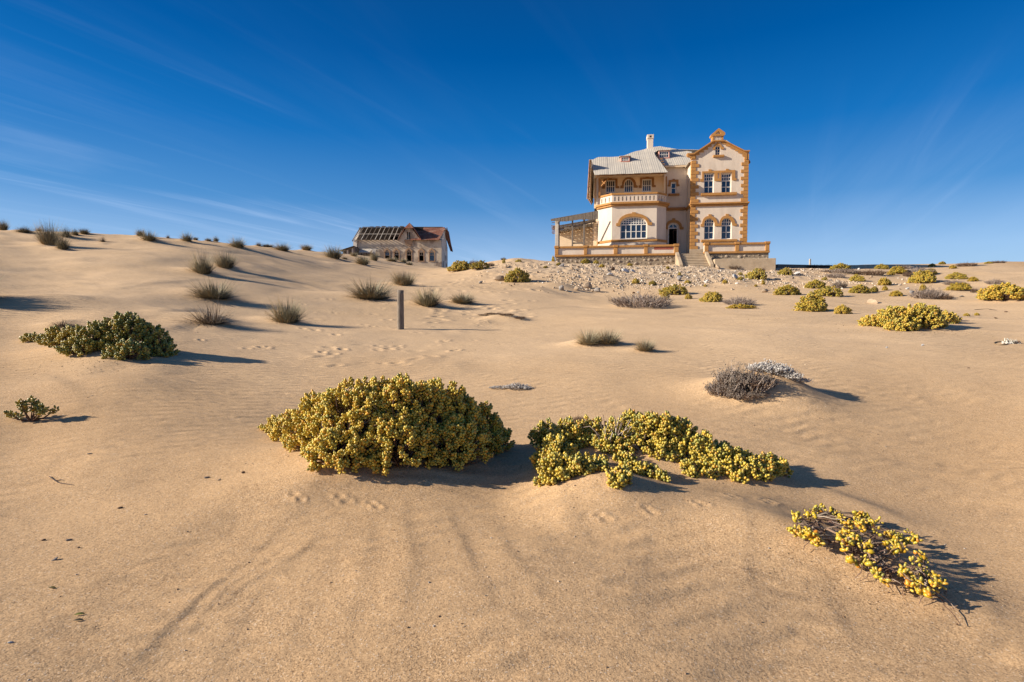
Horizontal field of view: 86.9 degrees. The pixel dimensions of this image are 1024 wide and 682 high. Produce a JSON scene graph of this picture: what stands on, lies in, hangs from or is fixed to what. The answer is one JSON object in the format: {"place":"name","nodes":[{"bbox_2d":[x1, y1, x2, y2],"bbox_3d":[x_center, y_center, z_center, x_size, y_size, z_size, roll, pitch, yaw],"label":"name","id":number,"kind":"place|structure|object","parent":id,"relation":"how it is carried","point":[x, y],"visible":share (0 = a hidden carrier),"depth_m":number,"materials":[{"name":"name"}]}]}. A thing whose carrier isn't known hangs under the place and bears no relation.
{"place":"outdoors","nodes":[
{"label":"outdoors","id":0,"kind":"place"},
{"bbox_2d":[44,317,75,326],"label":"grass tuft","id":1,"kind":"object","parent":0,"point":[61,324],"visible":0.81,"depth_m":12.58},
{"bbox_2d":[0,230,1023,681],"bbox_3d":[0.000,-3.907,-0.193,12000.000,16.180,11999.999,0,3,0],"label":"sand ground","id":2,"kind":"structure","parent":0,"point":[898,430],"depth_m":4.61,"materials":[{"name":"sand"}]},
{"bbox_2d":[0,219,10,229],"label":"grass tuft","id":3,"kind":"object","parent":2,"relation":"on","point":[3,226],"visible":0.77,"depth_m":36.66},
{"bbox_2d":[13,225,34,232],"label":"grass tuft","id":4,"kind":"object","parent":2,"relation":"on","point":[25,230],"visible":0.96,"depth_m":34.19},
{"bbox_2d":[3,395,58,421],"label":"succulent","id":5,"kind":"object","parent":2,"relation":"on","point":[38,408],"visible":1,"depth_m":6.36,"materials":[{"name":"green plant"}]},
{"bbox_2d":[31,218,66,244],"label":"grass tuft","id":6,"kind":"object","parent":2,"relation":"on","point":[48,238],"visible":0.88,"depth_m":30.02,"materials":[{"name":"plant"}]},
{"bbox_2d":[53,233,72,249],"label":"grass tuft","id":7,"kind":"object","parent":2,"relation":"on","point":[60,244],"visible":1,"depth_m":28.75,"materials":[{"name":"plant"}]},
{"bbox_2d":[60,227,75,236],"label":"grass tuft","id":8,"kind":"object","parent":2,"relation":"on","point":[65,233],"visible":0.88,"depth_m":33.63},
{"bbox_2d":[78,226,90,233],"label":"grass tuft","id":9,"kind":"object","parent":2,"relation":"on","point":[86,231],"visible":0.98,"depth_m":35.81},
{"bbox_2d":[19,311,180,360],"bbox_3d":[-8.490,-0.125,10.379,4.622,0.899,1.516,1,3,21],"label":"succulent bush","id":10,"kind":"object","parent":2,"relation":"on","point":[117,337],"visible":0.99,"depth_m":9.85,"materials":[{"name":"green plant"}]},
{"bbox_2d":[136,228,144,235],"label":"grass tuft","id":11,"kind":"object","parent":2,"relation":"on","point":[139,232],"visible":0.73,"depth_m":37.60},
{"bbox_2d":[135,231,160,240],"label":"grass tuft","id":12,"kind":"object","parent":2,"relation":"on","point":[148,237],"visible":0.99,"depth_m":34.72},
{"bbox_2d":[179,231,193,240],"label":"grass tuft","id":13,"kind":"object","parent":2,"relation":"on","point":[187,238],"visible":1,"depth_m":37.23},
{"bbox_2d":[181,248,217,273],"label":"grass tuft","id":14,"kind":"object","parent":2,"relation":"on","point":[204,267],"visible":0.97,"depth_m":25.13,"materials":[{"name":"plant"}]},
{"bbox_2d":[181,292,243,323],"bbox_3d":[-8.066,-0.898,14.348,2.105,0.911,1.715,0,3,-7],"label":"grass tuft","id":15,"kind":"object","parent":2,"relation":"on","point":[209,318],"visible":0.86,"depth_m":14.27,"materials":[{"name":"plant"}]},
{"bbox_2d":[184,276,248,298],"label":"grass tuft","id":16,"kind":"object","parent":2,"relation":"on","point":[212,293],"visible":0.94,"depth_m":19.16,"materials":[{"name":"plant"}]},
{"bbox_2d":[210,249,243,268],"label":"grass tuft","id":17,"kind":"object","parent":2,"relation":"on","point":[225,262],"visible":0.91,"depth_m":28.16,"materials":[{"name":"plant"}]},
{"bbox_2d":[225,235,247,247],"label":"grass tuft","id":18,"kind":"object","parent":2,"relation":"on","point":[237,244],"visible":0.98,"depth_m":38.50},
{"bbox_2d":[267,242,290,250],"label":"grass tuft","id":19,"kind":"object","parent":2,"relation":"on","point":[283,248],"visible":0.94,"depth_m":50.87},
{"bbox_2d":[260,293,308,322],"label":"grass tuft","id":20,"kind":"object","parent":2,"relation":"on","point":[289,315],"visible":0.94,"depth_m":16.26,"materials":[{"name":"plant"}]},
{"bbox_2d":[300,244,314,249],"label":"grass tuft","id":21,"kind":"object","parent":2,"relation":"on","point":[305,247],"visible":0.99,"depth_m":72.11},
{"bbox_2d":[320,244,344,258],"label":"grass tuft","id":22,"kind":"object","parent":2,"relation":"on","point":[336,254],"visible":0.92,"depth_m":55.12,"materials":[{"name":"plant"}]},
{"bbox_2d":[339,246,358,254],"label":"shed","id":23,"kind":"structure","parent":2,"relation":"on","point":[351,249],"depth_m":96.52,"materials":[{"name":"grey wood"}]},
{"bbox_2d":[353,253,371,264],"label":"grass tuft","id":24,"kind":"object","parent":2,"relation":"on","point":[361,260],"visible":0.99,"depth_m":52.20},
{"bbox_2d":[359,249,375,256],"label":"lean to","id":25,"kind":"object","parent":2,"relation":"on","point":[366,250],"visible":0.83,"depth_m":97.73,"materials":[{"name":"metal"}]},
{"bbox_2d":[333,277,410,299],"bbox_3d":[-6.253,-2.481,24.341,3.332,1.238,2.587,0,3,-1],"label":"grass tuft","id":26,"kind":"object","parent":2,"relation":"on","point":[374,293],"visible":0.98,"depth_m":24.05,"materials":[{"name":"plant"}]},
{"bbox_2d":[369,250,379,260],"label":"grass tuft","id":27,"kind":"object","parent":2,"relation":"on","point":[374,258],"visible":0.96,"depth_m":64.48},
{"bbox_2d":[257,372,515,475],"bbox_3d":[-1.640,0.776,5.462,3.119,0.978,1.807,1,3,12],"label":"succulent bush","id":28,"kind":"object","parent":2,"relation":"on","point":[398,420],"visible":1,"depth_m":4.97,"materials":[{"name":"yellow plant"}]},
{"bbox_2d":[397,290,403,329],"bbox_3d":[-3.376,-0.703,16.374,0.213,1.695,0.215,0,3,0],"label":"wooden post","id":29,"kind":"object","parent":2,"relation":"on","point":[400,309],"visible":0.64,"depth_m":16.28,"materials":[{"name":"grey wood"}]},
{"bbox_2d":[352,223,452,267],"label":"ruined house","id":30,"kind":"structure","parent":2,"relation":"on","point":[420,245],"depth_m":99.34,"materials":[{"name":"paint"}]},
{"bbox_2d":[430,252,433,260],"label":"window","id":31,"kind":"structure","parent":30,"relation":"in","point":[431,253],"depth_m":99.59,"materials":[{"name":"grey glass"}]},
{"bbox_2d":[389,270,418,285],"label":"grass tuft","id":32,"kind":"object","parent":2,"relation":"on","point":[407,280],"visible":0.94,"depth_m":32.74,"materials":[{"name":"plant"}]},
{"bbox_2d":[405,284,451,305],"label":"grass tuft","id":33,"kind":"object","parent":2,"relation":"on","point":[429,299],"visible":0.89,"depth_m":23.00,"materials":[{"name":"plant"}]},
{"bbox_2d":[447,260,469,271],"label":"succulent bush","id":34,"kind":"object","parent":2,"relation":"on","point":[459,266],"visible":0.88,"depth_m":45.88,"materials":[{"name":"yellow plant"}]},
{"bbox_2d":[445,291,479,302],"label":"grass tuft","id":35,"kind":"object","parent":2,"relation":"on","point":[461,298],"visible":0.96,"depth_m":24.81,"materials":[{"name":"plant"}]},
{"bbox_2d":[469,260,489,269],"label":"succulent bush","id":36,"kind":"object","parent":2,"relation":"on","point":[479,265],"visible":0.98,"depth_m":43.96,"materials":[{"name":"green plant"}]},
{"bbox_2d":[494,275,504,280],"bbox_3d":[-0.838,-4.289,36.828,0.821,0.370,0.372,0,3,9],"label":"rock","id":37,"kind":"object","parent":2,"relation":"on","point":[500,277],"visible":0.93,"depth_m":36.69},
{"bbox_2d":[478,312,525,318],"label":"dry twigs","id":38,"kind":"object","parent":2,"relation":"on","point":[511,314],"visible":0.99,"depth_m":19.71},
{"bbox_2d":[489,382,533,389],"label":"dry twigs","id":39,"kind":"object","parent":2,"relation":"on","point":[518,385],"visible":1,"depth_m":8.55,"materials":[{"name":"grey plant"}]},
{"bbox_2d":[504,267,530,281],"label":"succulent bush","id":40,"kind":"object","parent":2,"relation":"on","point":[514,275],"visible":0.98,"depth_m":35.97,"materials":[{"name":"green plant"}]},
{"bbox_2d":[581,258,589,263],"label":"succulent bush","id":41,"kind":"object","parent":2,"relation":"on","point":[585,261],"visible":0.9,"depth_m":48.20,"materials":[{"name":"yellow plant"}]},
{"bbox_2d":[583,282,591,287],"bbox_3d":[5.014,-3.706,35.784,0.613,0.425,0.278,1,3,13],"label":"rock","id":42,"kind":"object","parent":2,"relation":"on","point":[587,285],"visible":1,"depth_m":35.69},
{"bbox_2d":[570,328,606,344],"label":"grass tuft","id":43,"kind":"object","parent":2,"relation":"on","point":[589,339],"visible":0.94,"depth_m":12.50,"materials":[{"name":"plant"}]},
{"bbox_2d":[593,327,627,343],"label":"grass tuft","id":44,"kind":"object","parent":2,"relation":"on","point":[610,338],"visible":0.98,"depth_m":12.52,"materials":[{"name":"plant"}]},
{"bbox_2d":[594,414,634,442],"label":"dead branches","id":45,"kind":"object","parent":2,"relation":"on","point":[615,429],"visible":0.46,"depth_m":5.36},
{"bbox_2d":[605,291,673,306],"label":"dry shrub","id":46,"kind":"object","parent":2,"relation":"on","point":[650,300],"visible":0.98,"depth_m":24.43,"materials":[{"name":"plant"}]},
{"bbox_2d":[632,338,659,350],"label":"grass tuft","id":47,"kind":"object","parent":2,"relation":"on","point":[644,347],"visible":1,"depth_m":11.43,"materials":[{"name":"plant"}]},
{"bbox_2d":[527,408,793,489],"bbox_3d":[1.198,1.028,5.018,2.666,0.647,1.619,1,3,22],"label":"succulent bush","id":48,"kind":"object","parent":2,"relation":"on","point":[668,436],"visible":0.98,"depth_m":5.14,"materials":[{"name":"yellow plant"}]},
{"bbox_2d":[554,241,770,265],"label":"terrace","id":49,"kind":"structure","parent":2,"relation":"on","point":[646,255],"depth_m":47.61,"materials":[{"name":"paint"}]},
{"bbox_2d":[551,211,597,245],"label":"veranda","id":50,"kind":"object","parent":49,"relation":"on","point":[582,233],"visible":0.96,"depth_m":52.07,"materials":[{"name":"paint"}]},
{"bbox_2d":[587,128,749,253],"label":"mansion","id":51,"kind":"structure","parent":49,"relation":"on","point":[688,201],"depth_m":49.46,"materials":[{"name":"white paint"}]},
{"bbox_2d":[606,180,614,200],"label":"window","id":52,"kind":"structure","parent":51,"relation":"in","point":[610,184],"depth_m":51.63,"materials":[{"name":"white paint"}]},
{"bbox_2d":[624,179,632,192],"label":"window","id":53,"kind":"structure","parent":51,"relation":"in","point":[628,185],"depth_m":51.40,"materials":[{"name":"white paint"}]},
{"bbox_2d":[620,217,646,238],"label":"window","id":54,"kind":"structure","parent":51,"relation":"in","point":[633,227],"depth_m":49.54,"materials":[{"name":"white paint"}]},
{"bbox_2d":[642,179,651,199],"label":"window","id":55,"kind":"structure","parent":51,"relation":"in","point":[646,183],"depth_m":51.18,"materials":[{"name":"white paint"}]},
{"bbox_2d":[660,151,668,157],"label":"window","id":56,"kind":"structure","parent":51,"relation":"in","point":[663,154],"depth_m":53.12,"materials":[{"name":"white paint"}]},
{"bbox_2d":[671,182,675,193],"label":"window","id":57,"kind":"structure","parent":51,"relation":"in","point":[673,184],"depth_m":51.80,"materials":[{"name":"glass"}]},
{"bbox_2d":[704,174,713,192],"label":"window","id":58,"kind":"structure","parent":51,"relation":"in","point":[708,178],"depth_m":49.31,"materials":[{"name":"white paint"}]},
{"bbox_2d":[704,219,713,238],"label":"window","id":59,"kind":"structure","parent":51,"relation":"in","point":[709,223],"depth_m":49.50,"materials":[{"name":"glass"}]},
{"bbox_2d":[715,146,719,154],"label":"window","id":60,"kind":"structure","parent":51,"relation":"in","point":[717,149],"depth_m":49.06,"materials":[{"name":"white paint"}]},
{"bbox_2d":[721,174,730,191],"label":"window","id":61,"kind":"structure","parent":51,"relation":"in","point":[726,178],"depth_m":49.11,"materials":[{"name":"white paint"}]},
{"bbox_2d":[721,218,730,238],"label":"window","id":62,"kind":"structure","parent":51,"relation":"in","point":[726,223],"depth_m":49.30,"materials":[{"name":"white paint"}]},
{"bbox_2d":[660,290,669,298],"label":"succulent bush","id":63,"kind":"object","parent":2,"relation":"on","point":[665,293],"visible":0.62,"depth_m":28.01,"materials":[{"name":"yellow plant"}]},
{"bbox_2d":[658,284,687,294],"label":"succulent bush","id":64,"kind":"object","parent":2,"relation":"on","point":[673,289],"visible":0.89,"depth_m":32.21,"materials":[{"name":"yellow plant"}]},
{"bbox_2d":[675,252,713,267],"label":"entrance stairs","id":65,"kind":"structure","parent":2,"relation":"on","point":[696,260],"depth_m":45.95,"materials":[{"name":"concrete"}]},
{"bbox_2d":[699,291,722,301],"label":"succulent bush","id":66,"kind":"object","parent":2,"relation":"on","point":[713,297],"visible":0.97,"depth_m":26.66,"materials":[{"name":"yellow plant"}]},
{"bbox_2d":[719,296,758,304],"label":"dry shrub","id":67,"kind":"object","parent":2,"relation":"on","point":[739,300],"visible":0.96,"depth_m":24.99,"materials":[{"name":"plant"}]},
{"bbox_2d":[725,304,756,308],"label":"succulent bush","id":68,"kind":"object","parent":2,"relation":"on","point":[739,306],"visible":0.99,"depth_m":23.43,"materials":[{"name":"yellow plant"}]},
{"bbox_2d":[703,357,779,400],"bbox_3d":[3.249,0.517,7.705,1.064,0.576,0.808,0,3,0],"label":"dry shrub","id":69,"kind":"object","parent":2,"relation":"on","point":[732,382],"visible":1,"depth_m":7.56,"materials":[{"name":"grey plant"}]},
{"bbox_2d":[712,258,775,270],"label":"retaining wall","id":70,"kind":"structure","parent":2,"relation":"on","point":[768,264],"depth_m":44.28,"materials":[{"name":"concrete"}]},
{"bbox_2d":[744,268,766,279],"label":"succulent bush","id":71,"kind":"object","parent":2,"relation":"on","point":[754,274],"visible":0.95,"depth_m":38.65,"materials":[{"name":"yellow plant"}]},
{"bbox_2d":[745,358,812,382],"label":"pale shrub","id":72,"kind":"object","parent":2,"relation":"on","point":[788,372],"visible":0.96,"depth_m":7.79,"materials":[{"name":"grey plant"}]},
{"bbox_2d":[777,267,792,274],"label":"succulent bush","id":73,"kind":"object","parent":2,"relation":"on","point":[786,271],"visible":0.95,"depth_m":40.83,"materials":[{"name":"yellow plant"}]},
{"bbox_2d":[773,284,801,294],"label":"succulent bush","id":74,"kind":"object","parent":2,"relation":"on","point":[788,289],"visible":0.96,"depth_m":30.37,"materials":[{"name":"yellow plant"}]},
{"bbox_2d":[776,264,831,267],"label":"side wall","id":75,"kind":"structure","parent":2,"relation":"on","point":[789,266],"depth_m":55.54,"materials":[{"name":"grey wood"}]},
{"bbox_2d":[792,293,828,311],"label":"succulent bush","id":76,"kind":"object","parent":2,"relation":"on","point":[816,302],"visible":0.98,"depth_m":21.81,"materials":[{"name":"yellow plant"}]},
{"bbox_2d":[804,279,825,287],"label":"succulent bush","id":77,"kind":"object","parent":2,"relation":"on","point":[814,283],"visible":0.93,"depth_m":34.17,"materials":[{"name":"yellow plant"}]},
{"bbox_2d":[805,263,832,267],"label":"dry shrub","id":78,"kind":"object","parent":2,"relation":"on","point":[817,266],"visible":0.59,"depth_m":57.43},
{"bbox_2d":[809,285,843,296],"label":"succulent bush","id":79,"kind":"object","parent":2,"relation":"on","point":[828,291],"visible":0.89,"depth_m":29.14,"materials":[{"name":"yellow plant"}]},
{"bbox_2d":[825,271,845,277],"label":"dry shrub","id":80,"kind":"object","parent":2,"relation":"on","point":[840,275],"visible":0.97,"depth_m":40.21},
{"bbox_2d":[816,268,857,272],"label":"dry shrub","id":81,"kind":"object","parent":2,"relation":"on","point":[844,270],"visible":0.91,"depth_m":42.78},
{"bbox_2d":[830,279,847,287],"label":"dry shrub","id":82,"kind":"object","parent":2,"relation":"on","point":[840,284],"visible":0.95,"depth_m":34.35,"materials":[{"name":"grey plant"}]},
{"bbox_2d":[829,263,851,269],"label":"succulent bush","id":83,"kind":"object","parent":2,"relation":"on","point":[841,265],"visible":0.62,"depth_m":44.23,"materials":[{"name":"yellow plant"}]},
{"bbox_2d":[834,304,852,313],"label":"succulent bush","id":84,"kind":"object","parent":2,"relation":"on","point":[842,309],"visible":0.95,"depth_m":19.88,"materials":[{"name":"yellow plant"}]},
{"bbox_2d":[849,274,865,281],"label":"succulent bush","id":85,"kind":"object","parent":2,"relation":"on","point":[855,277],"visible":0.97,"depth_m":37.95,"materials":[{"name":"yellow plant"}]},
{"bbox_2d":[848,284,870,292],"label":"succulent bush","id":86,"kind":"object","parent":2,"relation":"on","point":[861,287],"visible":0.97,"depth_m":30.99,"materials":[{"name":"yellow plant"}]},
{"bbox_2d":[852,269,888,274],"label":"dry shrub","id":87,"kind":"object","parent":2,"relation":"on","point":[881,272],"visible":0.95,"depth_m":42.05,"materials":[{"name":"plant"}]},
{"bbox_2d":[782,503,959,624],"bbox_3d":[2.398,1.375,3.768,0.902,0.278,1.448,2,3,29],"label":"sprawling succulent","id":88,"kind":"object","parent":2,"relation":"on","point":[925,582],"visible":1,"depth_m":3.57,"materials":[{"name":"yellow plant"}]},
{"bbox_2d":[867,298,877,303],"bbox_3d":[17.215,-1.881,25.719,0.268,0.290,0.544,-1,3,-16],"label":"rock","id":89,"kind":"object","parent":2,"relation":"on","point":[872,300],"visible":0.89,"depth_m":25.67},
{"bbox_2d":[869,286,878,291],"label":"succulent bush","id":90,"kind":"object","parent":2,"relation":"on","point":[874,289],"visible":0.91,"depth_m":31.55,"materials":[{"name":"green plant"}]},
{"bbox_2d":[874,264,889,268],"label":"succulent bush","id":91,"kind":"object","parent":2,"relation":"on","point":[882,266],"visible":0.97,"depth_m":50.40,"materials":[{"name":"yellow plant"}]},
{"bbox_2d":[877,277,891,284],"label":"succulent bush","id":92,"kind":"object","parent":2,"relation":"on","point":[884,281],"visible":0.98,"depth_m":35.83,"materials":[{"name":"yellow plant"}]},
{"bbox_2d":[889,290,903,295],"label":"succulent bush","id":93,"kind":"object","parent":2,"relation":"on","point":[896,293],"visible":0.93,"depth_m":29.18,"materials":[{"name":"yellow plant"}]},
{"bbox_2d":[890,266,907,273],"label":"succulent bush","id":94,"kind":"object","parent":2,"relation":"on","point":[898,270],"visible":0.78,"depth_m":43.45,"materials":[{"name":"yellow plant"}]},
{"bbox_2d":[901,270,913,276],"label":"dry shrub","id":95,"kind":"object","parent":2,"relation":"on","point":[907,274],"visible":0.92,"depth_m":42.16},
{"bbox_2d":[857,302,962,330],"bbox_3d":[11.988,-0.725,16.435,5.040,0.855,2.280,-3,4,-44],"label":"succulent bush","id":96,"kind":"object","parent":2,"relation":"on","point":[915,317],"visible":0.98,"depth_m":15.00,"materials":[{"name":"yellow plant"}]},
{"bbox_2d":[907,266,933,273],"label":"dry shrub","id":97,"kind":"object","parent":2,"relation":"on","point":[917,269],"visible":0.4,"depth_m":43.52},
{"bbox_2d":[907,270,936,282],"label":"succulent bush","id":98,"kind":"object","parent":2,"relation":"on","point":[926,276],"visible":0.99,"depth_m":36.61,"materials":[{"name":"yellow plant"}]},
{"bbox_2d":[909,284,949,298],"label":"dry shrub","id":99,"kind":"object","parent":2,"relation":"on","point":[928,294],"visible":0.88,"depth_m":26.98,"materials":[{"name":"plant"}]},
{"bbox_2d":[936,292,954,299],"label":"dry shrub","id":100,"kind":"object","parent":2,"relation":"on","point":[942,297],"visible":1,"depth_m":26.51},
{"bbox_2d":[942,279,967,284],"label":"dry shrub","id":101,"kind":"object","parent":2,"relation":"on","point":[949,282],"visible":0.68,"depth_m":35.08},
{"bbox_2d":[944,272,967,278],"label":"succulent bush","id":102,"kind":"object","parent":2,"relation":"on","point":[957,276],"visible":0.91,"depth_m":39.65,"materials":[{"name":"yellow plant"}]},
{"bbox_2d":[944,282,971,289],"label":"succulent bush","id":103,"kind":"object","parent":2,"relation":"on","point":[960,286],"visible":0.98,"depth_m":30.86,"materials":[{"name":"yellow plant"}]},
{"bbox_2d":[955,260,977,266],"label":"dry shrub","id":104,"kind":"object","parent":2,"relation":"on","point":[966,264],"visible":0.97,"depth_m":51.32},
{"bbox_2d":[967,276,978,281],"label":"succulent bush","id":105,"kind":"object","parent":2,"relation":"on","point":[972,278],"visible":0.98,"depth_m":35.98,"materials":[{"name":"yellow plant"}]},
{"bbox_2d":[984,278,1006,283],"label":"dry shrub","id":106,"kind":"object","parent":2,"relation":"on","point":[999,281],"visible":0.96,"depth_m":33.78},
{"bbox_2d":[975,282,1023,300],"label":"succulent bush","id":107,"kind":"object","parent":2,"relation":"on","point":[1006,291],"visible":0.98,"depth_m":24.70,"materials":[{"name":"yellow plant"}]},
{"bbox_2d":[1001,338,1020,343],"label":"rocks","id":108,"kind":"object","parent":2,"relation":"on","point":[1010,341],"visible":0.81,"depth_m":12.39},
{"bbox_2d":[0,0,1023,266],"label":"sky","id":109,"kind":"structure","parent":0,"point":[873,131],"materials":[{"name":"blue"}]},
{"bbox_2d":[473,262,958,293],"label":"gravel","id":110,"kind":"structure","parent":0,"point":[683,284],"depth_m":38.70,"materials":[{"name":"gravel"}]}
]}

